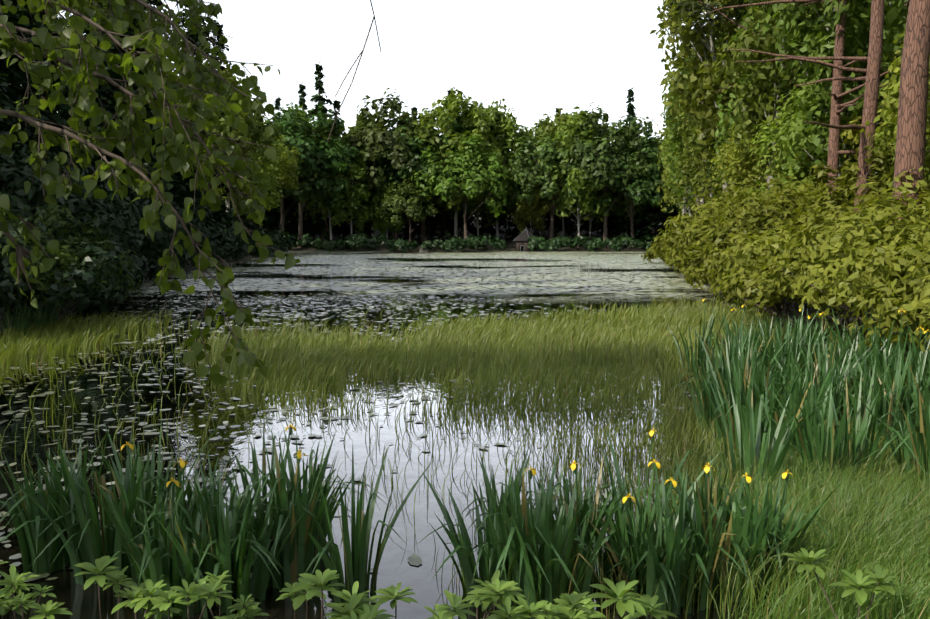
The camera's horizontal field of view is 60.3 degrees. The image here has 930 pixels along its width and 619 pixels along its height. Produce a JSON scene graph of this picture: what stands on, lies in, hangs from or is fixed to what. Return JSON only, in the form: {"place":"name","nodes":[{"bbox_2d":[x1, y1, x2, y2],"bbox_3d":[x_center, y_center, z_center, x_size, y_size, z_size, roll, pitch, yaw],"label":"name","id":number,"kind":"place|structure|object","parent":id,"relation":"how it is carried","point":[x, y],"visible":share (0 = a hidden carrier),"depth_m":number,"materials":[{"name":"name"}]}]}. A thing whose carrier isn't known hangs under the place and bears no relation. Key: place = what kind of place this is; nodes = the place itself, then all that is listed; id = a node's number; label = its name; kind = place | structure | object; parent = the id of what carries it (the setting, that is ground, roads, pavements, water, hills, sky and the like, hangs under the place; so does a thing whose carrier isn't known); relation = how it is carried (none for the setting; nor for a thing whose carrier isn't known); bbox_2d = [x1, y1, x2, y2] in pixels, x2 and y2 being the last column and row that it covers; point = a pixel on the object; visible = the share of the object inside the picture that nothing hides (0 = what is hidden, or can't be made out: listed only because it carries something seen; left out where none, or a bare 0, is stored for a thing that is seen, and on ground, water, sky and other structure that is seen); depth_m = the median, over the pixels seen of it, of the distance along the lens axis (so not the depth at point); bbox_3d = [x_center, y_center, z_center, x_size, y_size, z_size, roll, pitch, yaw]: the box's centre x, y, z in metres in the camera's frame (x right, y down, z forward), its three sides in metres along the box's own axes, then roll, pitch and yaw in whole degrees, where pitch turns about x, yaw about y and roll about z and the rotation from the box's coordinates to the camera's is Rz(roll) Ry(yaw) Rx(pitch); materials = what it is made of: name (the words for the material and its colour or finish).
{"place":"outdoors","nodes":[
{"label":"outdoors","id":0,"kind":"place"},
{"bbox_2d":[327,0,380,141],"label":"hanging twig","id":1,"kind":"object","parent":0,"point":[361,53],"visible":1,"depth_m":3.14,"materials":[{"name":"brown wood"}]},
{"bbox_2d":[57,0,824,150],"label":"sky","id":2,"kind":"structure","parent":0,"point":[541,57],"materials":[{"name":"white"}]},
{"bbox_2d":[0,251,917,618],"bbox_3d":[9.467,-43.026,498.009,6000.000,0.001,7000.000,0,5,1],"label":"lake water","id":3,"kind":"structure","parent":0,"point":[554,279],"depth_m":10.58,"materials":[{"name":"grey liquid"}]},
{"bbox_2d":[0,291,702,600],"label":"lily pads","id":4,"kind":"object","parent":3,"relation":"on","point":[416,560],"visible":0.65,"depth_m":11.82,"materials":[{"name":"green plant"}]},
{"bbox_2d":[0,294,929,618],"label":"iris plants","id":5,"kind":"object","parent":3,"relation":"on","point":[174,536],"visible":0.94,"depth_m":5.30,"materials":[{"name":"green plant"}]},
{"bbox_2d":[0,215,922,361],"bbox_3d":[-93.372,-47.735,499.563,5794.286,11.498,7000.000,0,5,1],"label":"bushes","id":6,"kind":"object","parent":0,"point":[511,244],"depth_m":125.39,"materials":[{"name":"green plant"}]},
{"bbox_2d":[0,0,62,221],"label":"tree","id":7,"kind":"object","parent":6,"relation":"on","point":[11,122],"visible":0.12,"depth_m":27.29,"materials":[{"name":"green plant"}]},
{"bbox_2d":[0,0,81,167],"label":"tree","id":8,"kind":"object","parent":6,"relation":"on","point":[44,112],"visible":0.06,"depth_m":33.67,"materials":[{"name":"green plant"}]},
{"bbox_2d":[0,3,131,182],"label":"tree","id":9,"kind":"object","parent":6,"relation":"on","point":[103,94],"depth_m":42.50,"materials":[{"name":"green plant"}]},
{"bbox_2d":[0,0,140,237],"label":"tree","id":10,"kind":"object","parent":6,"relation":"on","point":[61,108],"visible":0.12,"depth_m":37.10,"materials":[{"name":"green plant"}]},
{"bbox_2d":[0,186,141,304],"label":"bushes","id":11,"kind":"object","parent":6,"relation":"on","point":[67,258],"visible":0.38,"depth_m":21.11,"materials":[{"name":"green plant"}]},
{"bbox_2d":[55,0,207,228],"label":"tree","id":12,"kind":"object","parent":6,"relation":"on","point":[111,105],"visible":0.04,"depth_m":49.10,"materials":[{"name":"green plant"}]},
{"bbox_2d":[67,0,204,196],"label":"tree","id":13,"kind":"object","parent":6,"relation":"on","point":[187,183],"depth_m":63.94,"materials":[{"name":"green plant"}]},
{"bbox_2d":[0,78,294,318],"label":"bank bushes","id":14,"kind":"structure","parent":6,"relation":"on","point":[14,175],"depth_m":23.53,"materials":[{"name":"green plant"}]},
{"bbox_2d":[0,0,305,387],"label":"overhanging lime branch","id":15,"kind":"object","parent":6,"relation":"on","point":[81,73],"visible":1,"depth_m":4.46,"materials":[{"name":"green plant"}]},
{"bbox_2d":[108,0,225,238],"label":"tree","id":16,"kind":"object","parent":6,"relation":"on","point":[178,185],"visible":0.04,"depth_m":57.60,"materials":[{"name":"green plant"}]},
{"bbox_2d":[167,5,260,238],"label":"tree","id":17,"kind":"object","parent":6,"relation":"on","point":[198,42],"visible":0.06,"depth_m":74.45,"materials":[{"name":"green plant"}]},
{"bbox_2d":[184,0,248,234],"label":"conifer","id":18,"kind":"object","parent":6,"relation":"on","point":[208,53],"depth_m":84.29,"materials":[{"name":"green plant"}]},
{"bbox_2d":[165,47,283,206],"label":"tree","id":19,"kind":"object","parent":6,"relation":"on","point":[255,133],"visible":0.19,"depth_m":68.28,"materials":[{"name":"green plant"}]},
{"bbox_2d":[206,68,259,211],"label":"birch","id":20,"kind":"object","parent":6,"relation":"on","point":[245,152],"visible":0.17,"depth_m":80.92,"materials":[{"name":"green plant"}]},
{"bbox_2d":[203,15,268,234],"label":"conifer","id":21,"kind":"object","parent":6,"relation":"on","point":[230,63],"visible":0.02,"depth_m":106.25,"materials":[{"name":"green plant"}]},
{"bbox_2d":[213,22,282,229],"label":"conifer","id":22,"kind":"object","parent":6,"relation":"on","point":[222,47],"visible":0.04,"depth_m":96.24,"materials":[{"name":"green plant"}]},
{"bbox_2d":[218,140,286,216],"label":"tree","id":23,"kind":"object","parent":6,"relation":"on","point":[269,180],"visible":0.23,"depth_m":89.79,"materials":[{"name":"green plant"}]},
{"bbox_2d":[254,188,280,224],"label":"tree","id":24,"kind":"object","parent":6,"relation":"on","point":[267,216],"visible":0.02,"depth_m":130.70,"materials":[{"name":"green plant"}]},
{"bbox_2d":[243,121,299,234],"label":"tree","id":25,"kind":"object","parent":6,"relation":"on","point":[288,170],"visible":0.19,"depth_m":107.59,"materials":[{"name":"green plant"}]},
{"bbox_2d":[264,97,306,235],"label":"tall conifer","id":26,"kind":"object","parent":6,"relation":"on","point":[289,226],"visible":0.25,"depth_m":131.75,"materials":[{"name":"green plant"}]},
{"bbox_2d":[269,101,322,223],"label":"tree","id":27,"kind":"object","parent":6,"relation":"on","point":[302,115],"visible":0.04,"depth_m":131.95,"materials":[{"name":"green plant"}]},
{"bbox_2d":[255,116,339,233],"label":"tree","id":28,"kind":"object","parent":6,"relation":"on","point":[303,171],"visible":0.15,"depth_m":123.72,"materials":[{"name":"green plant"}]},
{"bbox_2d":[286,82,318,235],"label":"tree","id":29,"kind":"object","parent":6,"relation":"on","point":[301,98],"visible":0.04,"depth_m":138.65,"materials":[{"name":"green plant"}]},
{"bbox_2d":[293,211,320,236],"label":"tree","id":30,"kind":"object","parent":6,"relation":"on","point":[315,231],"visible":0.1,"depth_m":136.87,"materials":[{"name":"green plant"}]},
{"bbox_2d":[258,102,363,247],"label":"tree","id":31,"kind":"object","parent":6,"relation":"on","point":[350,155],"visible":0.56,"depth_m":123.52,"materials":[{"name":"green plant"}]},
{"bbox_2d":[292,62,338,240],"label":"tall conifer","id":32,"kind":"object","parent":6,"relation":"on","point":[319,84],"visible":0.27,"depth_m":134.37,"materials":[{"name":"green plant"}]},
{"bbox_2d":[293,115,368,239],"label":"tree","id":33,"kind":"object","parent":6,"relation":"on","point":[325,133],"visible":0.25,"depth_m":127.38,"materials":[{"name":"green plant"}]},
{"bbox_2d":[284,147,377,233],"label":"tree","id":34,"kind":"object","parent":6,"relation":"on","point":[330,202],"visible":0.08,"depth_m":128.95,"materials":[{"name":"green plant"}]},
{"bbox_2d":[309,211,355,239],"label":"tree","id":35,"kind":"object","parent":6,"relation":"on","point":[333,225],"visible":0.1,"depth_m":134.81,"materials":[{"name":"green plant"}]},
{"bbox_2d":[313,100,364,238],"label":"tall conifer","id":36,"kind":"object","parent":6,"relation":"on","point":[336,105],"visible":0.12,"depth_m":136.51,"materials":[{"name":"green plant"}]},
{"bbox_2d":[333,216,371,236],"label":"tree","id":37,"kind":"object","parent":6,"relation":"on","point":[354,229],"visible":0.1,"depth_m":136.80,"materials":[{"name":"green plant"}]},
{"bbox_2d":[330,147,379,233],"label":"tree","id":38,"kind":"object","parent":6,"relation":"on","point":[362,217],"visible":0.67,"depth_m":127.78,"materials":[{"name":"green plant"}]},
{"bbox_2d":[335,121,388,235],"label":"tree","id":39,"kind":"object","parent":6,"relation":"on","point":[369,162],"visible":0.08,"depth_m":133.86,"materials":[{"name":"green plant"}]},
{"bbox_2d":[370,180,403,245],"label":"tree","id":40,"kind":"object","parent":6,"relation":"on","point":[380,224],"visible":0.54,"depth_m":129.09,"materials":[{"name":"green plant"}]},
{"bbox_2d":[341,88,444,240],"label":"tree","id":41,"kind":"object","parent":6,"relation":"on","point":[379,140],"visible":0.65,"depth_m":127.84,"materials":[{"name":"green plant"}]},
{"bbox_2d":[375,155,415,236],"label":"tree","id":42,"kind":"object","parent":6,"relation":"on","point":[404,181],"depth_m":135.68,"materials":[{"name":"green plant"}]},
{"bbox_2d":[379,179,437,241],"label":"tree","id":43,"kind":"object","parent":6,"relation":"on","point":[416,208],"visible":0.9,"depth_m":125.54,"materials":[{"name":"green plant"}]},
{"bbox_2d":[403,149,440,240],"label":"tree","id":44,"kind":"object","parent":6,"relation":"on","point":[430,232],"visible":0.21,"depth_m":135.16,"materials":[{"name":"green plant"}]},
{"bbox_2d":[376,117,475,242],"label":"tree","id":45,"kind":"object","parent":6,"relation":"on","point":[389,170],"visible":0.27,"depth_m":127.96,"materials":[{"name":"green plant"}]},
{"bbox_2d":[427,204,460,239],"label":"tree","id":46,"kind":"object","parent":6,"relation":"on","point":[444,227],"visible":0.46,"depth_m":136.17,"materials":[{"name":"green plant"}]},
{"bbox_2d":[0,548,900,618],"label":"leafy plants","id":47,"kind":"object","parent":6,"relation":"on","point":[496,592],"visible":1,"depth_m":4.07,"materials":[{"name":"green plant"}]},
{"bbox_2d":[428,90,476,236],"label":"tree","id":48,"kind":"object","parent":6,"relation":"on","point":[462,213],"depth_m":138.70,"materials":[{"name":"green plant"}]},
{"bbox_2d":[408,87,504,236],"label":"tree","id":49,"kind":"object","parent":6,"relation":"on","point":[454,106],"visible":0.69,"depth_m":128.68,"materials":[{"name":"green plant"}]},
{"bbox_2d":[410,131,513,248],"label":"tree","id":50,"kind":"object","parent":6,"relation":"on","point":[485,174],"visible":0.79,"depth_m":123.05,"materials":[{"name":"green plant"}]},
{"bbox_2d":[450,211,481,235],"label":"tree","id":51,"kind":"object","parent":6,"relation":"on","point":[469,225],"visible":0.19,"depth_m":138.91,"materials":[{"name":"green plant"}]},
{"bbox_2d":[282,231,661,251],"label":"shore bushes","id":52,"kind":"object","parent":6,"relation":"on","point":[353,241],"depth_m":123.19,"materials":[{"name":"green plant"}]},
{"bbox_2d":[449,101,508,236],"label":"tree","id":53,"kind":"object","parent":6,"relation":"on","point":[477,214],"visible":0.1,"depth_m":134.21,"materials":[{"name":"green plant"}]},
{"bbox_2d":[472,210,507,237],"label":"tree","id":54,"kind":"object","parent":6,"relation":"on","point":[490,229],"visible":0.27,"depth_m":139.12,"materials":[{"name":"green plant"}]},
{"bbox_2d":[466,98,531,238],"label":"tree","id":55,"kind":"object","parent":6,"relation":"on","point":[508,123],"visible":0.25,"depth_m":132.01,"materials":[{"name":"green plant"}]},
{"bbox_2d":[502,189,520,239],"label":"tree","id":56,"kind":"object","parent":6,"relation":"on","point":[514,234],"visible":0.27,"depth_m":134.78,"materials":[{"name":"green plant"}]},
{"bbox_2d":[498,125,540,221],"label":"tree","id":57,"kind":"object","parent":6,"relation":"on","point":[522,132],"visible":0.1,"depth_m":136.19,"materials":[{"name":"green plant"}]},
{"bbox_2d":[513,228,535,251],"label":"hut","id":58,"kind":"object","parent":6,"relation":"on","point":[522,238],"visible":0.75,"depth_m":123.93,"materials":[{"name":"wood"}]},
{"bbox_2d":[498,136,562,237],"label":"tree","id":59,"kind":"object","parent":6,"relation":"on","point":[512,198],"visible":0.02,"depth_m":130.39,"materials":[{"name":"green plant"}]},
{"bbox_2d":[511,180,551,234],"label":"tree","id":60,"kind":"object","parent":6,"relation":"on","point":[531,211],"visible":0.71,"depth_m":128.97,"materials":[{"name":"green plant"}]},
{"bbox_2d":[499,134,588,239],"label":"tree","id":61,"kind":"object","parent":6,"relation":"on","point":[545,149],"visible":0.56,"depth_m":124.38,"materials":[{"name":"green plant"}]},
{"bbox_2d":[531,113,556,234],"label":"tree","id":62,"kind":"object","parent":6,"relation":"on","point":[540,124],"visible":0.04,"depth_m":140.66,"materials":[{"name":"green plant"}]},
{"bbox_2d":[525,108,576,237],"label":"tree","id":63,"kind":"object","parent":6,"relation":"on","point":[548,130],"visible":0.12,"depth_m":131.92,"materials":[{"name":"green plant"}]},
{"bbox_2d":[539,108,581,233],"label":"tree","id":64,"kind":"object","parent":6,"relation":"on","point":[547,221],"visible":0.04,"depth_m":143.55,"materials":[{"name":"green plant"}]},
{"bbox_2d":[549,211,580,234],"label":"tree","id":65,"kind":"object","parent":6,"relation":"on","point":[568,229],"visible":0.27,"depth_m":140.56,"materials":[{"name":"green plant"}]},
{"bbox_2d":[538,106,612,247],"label":"tree","id":66,"kind":"object","parent":6,"relation":"on","point":[564,204],"visible":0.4,"depth_m":124.36,"materials":[{"name":"green plant"}]},
{"bbox_2d":[570,216,602,235],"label":"tree","id":67,"kind":"object","parent":6,"relation":"on","point":[586,225],"visible":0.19,"depth_m":140.07,"materials":[{"name":"green plant"}]},
{"bbox_2d":[572,140,617,237],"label":"tree","id":68,"kind":"object","parent":6,"relation":"on","point":[592,218],"visible":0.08,"depth_m":131.99,"materials":[{"name":"green plant"}]},
{"bbox_2d":[581,113,624,237],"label":"tall conifer","id":69,"kind":"object","parent":6,"relation":"on","point":[594,227],"visible":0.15,"depth_m":137.16,"materials":[{"name":"green plant"}]},
{"bbox_2d":[557,102,656,248],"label":"tree","id":70,"kind":"object","parent":6,"relation":"on","point":[607,164],"visible":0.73,"depth_m":121.06,"materials":[{"name":"green plant"}]},
{"bbox_2d":[602,138,648,237],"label":"tree","id":71,"kind":"object","parent":6,"relation":"on","point":[619,208],"visible":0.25,"depth_m":128.80,"materials":[{"name":"green plant"}]},
{"bbox_2d":[601,87,650,239],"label":"tree","id":72,"kind":"object","parent":6,"relation":"on","point":[629,118],"visible":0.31,"depth_m":130.14,"materials":[{"name":"green plant"}]},
{"bbox_2d":[580,132,679,248],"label":"tree","id":73,"kind":"object","parent":6,"relation":"on","point":[645,194],"visible":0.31,"depth_m":121.84,"materials":[{"name":"green plant"}]},
{"bbox_2d":[613,139,670,234],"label":"tree","id":74,"kind":"object","parent":6,"relation":"on","point":[625,201],"visible":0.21,"depth_m":123.75,"materials":[{"name":"green plant"}]},
{"bbox_2d":[623,121,664,245],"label":"tree","id":75,"kind":"object","parent":6,"relation":"on","point":[644,229],"visible":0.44,"depth_m":127.59,"materials":[{"name":"green plant"}]},
{"bbox_2d":[646,117,680,237],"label":"tree","id":76,"kind":"object","parent":6,"relation":"on","point":[660,221],"visible":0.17,"depth_m":124.76,"materials":[{"name":"green plant"}]},
{"bbox_2d":[656,56,693,204],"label":"birch","id":77,"kind":"object","parent":6,"relation":"on","point":[664,156],"depth_m":87.29,"materials":[{"name":"green plant"}]},
{"bbox_2d":[657,125,694,215],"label":"birch","id":78,"kind":"object","parent":6,"relation":"on","point":[666,195],"visible":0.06,"depth_m":93.42,"materials":[{"name":"green plant"}]},
{"bbox_2d":[661,145,699,212],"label":"tree","id":79,"kind":"object","parent":6,"relation":"on","point":[662,158],"visible":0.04,"depth_m":99.56,"materials":[{"name":"green plant"}]},
{"bbox_2d":[660,51,703,203],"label":"birch","id":80,"kind":"object","parent":6,"relation":"on","point":[666,150],"depth_m":82.44,"materials":[{"name":"green plant"}]},
{"bbox_2d":[662,42,720,209],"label":"birch","id":81,"kind":"object","parent":6,"relation":"on","point":[680,146],"visible":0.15,"depth_m":68.81,"materials":[{"name":"green plant"}]},
{"bbox_2d":[669,95,722,201],"bbox_3d":[19.326,-11.870,62.452,6.111,17.412,5.990,-2,5,-18],"label":"birch","id":82,"kind":"object","parent":6,"relation":"on","point":[699,181],"visible":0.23,"depth_m":62.31,"materials":[{"name":"green plant"}]},
{"bbox_2d":[650,0,753,193],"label":"birch","id":83,"kind":"object","parent":6,"relation":"on","point":[704,74],"visible":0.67,"depth_m":49.43,"materials":[{"name":"green plant"}]},
{"bbox_2d":[682,144,729,208],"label":"birch","id":84,"kind":"object","parent":6,"relation":"on","point":[690,194],"visible":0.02,"depth_m":74.13,"materials":[{"name":"green plant"}]},
{"bbox_2d":[677,29,764,193],"bbox_3d":[18.111,-11.435,55.239,6.102,17.737,6.225,-3,6,-27],"label":"birch","id":85,"kind":"object","parent":6,"relation":"on","point":[707,146],"visible":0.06,"depth_m":54.64,"materials":[{"name":"green plant"}]},
{"bbox_2d":[709,153,782,202],"bbox_3d":[17.747,-6.565,46.231,7.075,9.684,7.174,3,6,33],"label":"tree","id":86,"kind":"object","parent":6,"relation":"on","point":[719,178],"visible":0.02,"depth_m":46.52,"materials":[{"name":"green plant"}]},
{"bbox_2d":[667,0,826,113],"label":"tree","id":87,"kind":"object","parent":6,"relation":"on","point":[686,3],"visible":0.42,"depth_m":45.38,"materials":[{"name":"green plant"}]},
{"bbox_2d":[711,0,802,189],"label":"birch","id":88,"kind":"object","parent":6,"relation":"on","point":[722,128],"visible":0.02,"depth_m":43.68,"materials":[{"name":"green plant"}]},
{"bbox_2d":[707,104,821,210],"bbox_3d":[16.170,-6.100,41.293,7.174,9.684,7.075,-2,5,-16],"label":"tree","id":89,"kind":"object","parent":6,"relation":"on","point":[721,164],"visible":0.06,"depth_m":41.06,"materials":[{"name":"green plant"}]},
{"bbox_2d":[712,0,830,189],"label":"birch","id":90,"kind":"object","parent":6,"relation":"on","point":[759,108],"visible":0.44,"depth_m":36.16,"materials":[{"name":"green plant"}]},
{"bbox_2d":[640,127,929,355],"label":"bank bushes","id":91,"kind":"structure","parent":6,"relation":"on","point":[818,245],"depth_m":16.46,"materials":[{"name":"green plant"}]},
{"bbox_2d":[719,102,854,207],"bbox_3d":[15.592,-5.401,37.846,6.576,8.877,6.486,-4,7,-40],"label":"tree","id":92,"kind":"object","parent":6,"relation":"on","point":[735,163],"visible":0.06,"depth_m":36.82,"materials":[{"name":"green plant"}]},
{"bbox_2d":[702,0,897,192],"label":"pine","id":93,"kind":"object","parent":6,"relation":"on","point":[834,151],"visible":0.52,"depth_m":26.82,"materials":[{"name":"brown plant"}]},
{"bbox_2d":[726,0,884,304],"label":"pine","id":94,"kind":"object","parent":6,"relation":"on","point":[872,71],"visible":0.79,"depth_m":22.46,"materials":[{"name":"brown plant"}]},
{"bbox_2d":[690,406,929,618],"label":"bank grass","id":95,"kind":"structure","parent":6,"relation":"on","point":[918,605],"depth_m":5.29,"materials":[{"name":"green plant"}]},
{"bbox_2d":[743,73,889,201],"bbox_3d":[15.513,-5.408,33.333,7.174,9.684,7.075,-2,6,-24],"label":"tree","id":96,"kind":"object","parent":6,"relation":"on","point":[770,136],"visible":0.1,"depth_m":33.04,"materials":[{"name":"green plant"}]},
{"bbox_2d":[762,0,899,187],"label":"birch","id":97,"kind":"object","parent":6,"relation":"on","point":[807,36],"visible":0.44,"depth_m":28.30,"materials":[{"name":"green plant"}]},
{"bbox_2d":[819,0,907,78],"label":"birch","id":98,"kind":"object","parent":6,"relation":"on","point":[900,14],"visible":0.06,"depth_m":34.78,"materials":[{"name":"green plant"}]},
{"bbox_2d":[841,41,929,183],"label":"tree","id":99,"kind":"object","parent":6,"relation":"on","point":[853,134],"visible":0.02,"depth_m":26.80,"materials":[{"name":"green plant"}]},
{"bbox_2d":[854,0,929,102],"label":"tree","id":100,"kind":"object","parent":6,"relation":"on","point":[892,21],"visible":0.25,"depth_m":25.66,"materials":[{"name":"green plant"}]},
{"bbox_2d":[860,29,929,195],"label":"tree","id":101,"kind":"object","parent":6,"relation":"on","point":[891,99],"visible":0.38,"depth_m":19.81,"materials":[{"name":"green plant"}]},
{"bbox_2d":[875,90,929,180],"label":"shrub","id":102,"kind":"object","parent":6,"relation":"on","point":[927,152],"visible":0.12,"depth_m":23.33,"materials":[{"name":"green plant"}]},
{"bbox_2d":[884,0,929,335],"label":"pine","id":103,"kind":"object","parent":6,"relation":"on","point":[911,121],"visible":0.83,"depth_m":16.77,"materials":[{"name":"brown plant"}]},
{"bbox_2d":[0,296,929,618],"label":"grass","id":104,"kind":"structure","parent":0,"point":[612,332],"depth_m":12.82,"materials":[{"name":"green plant"}]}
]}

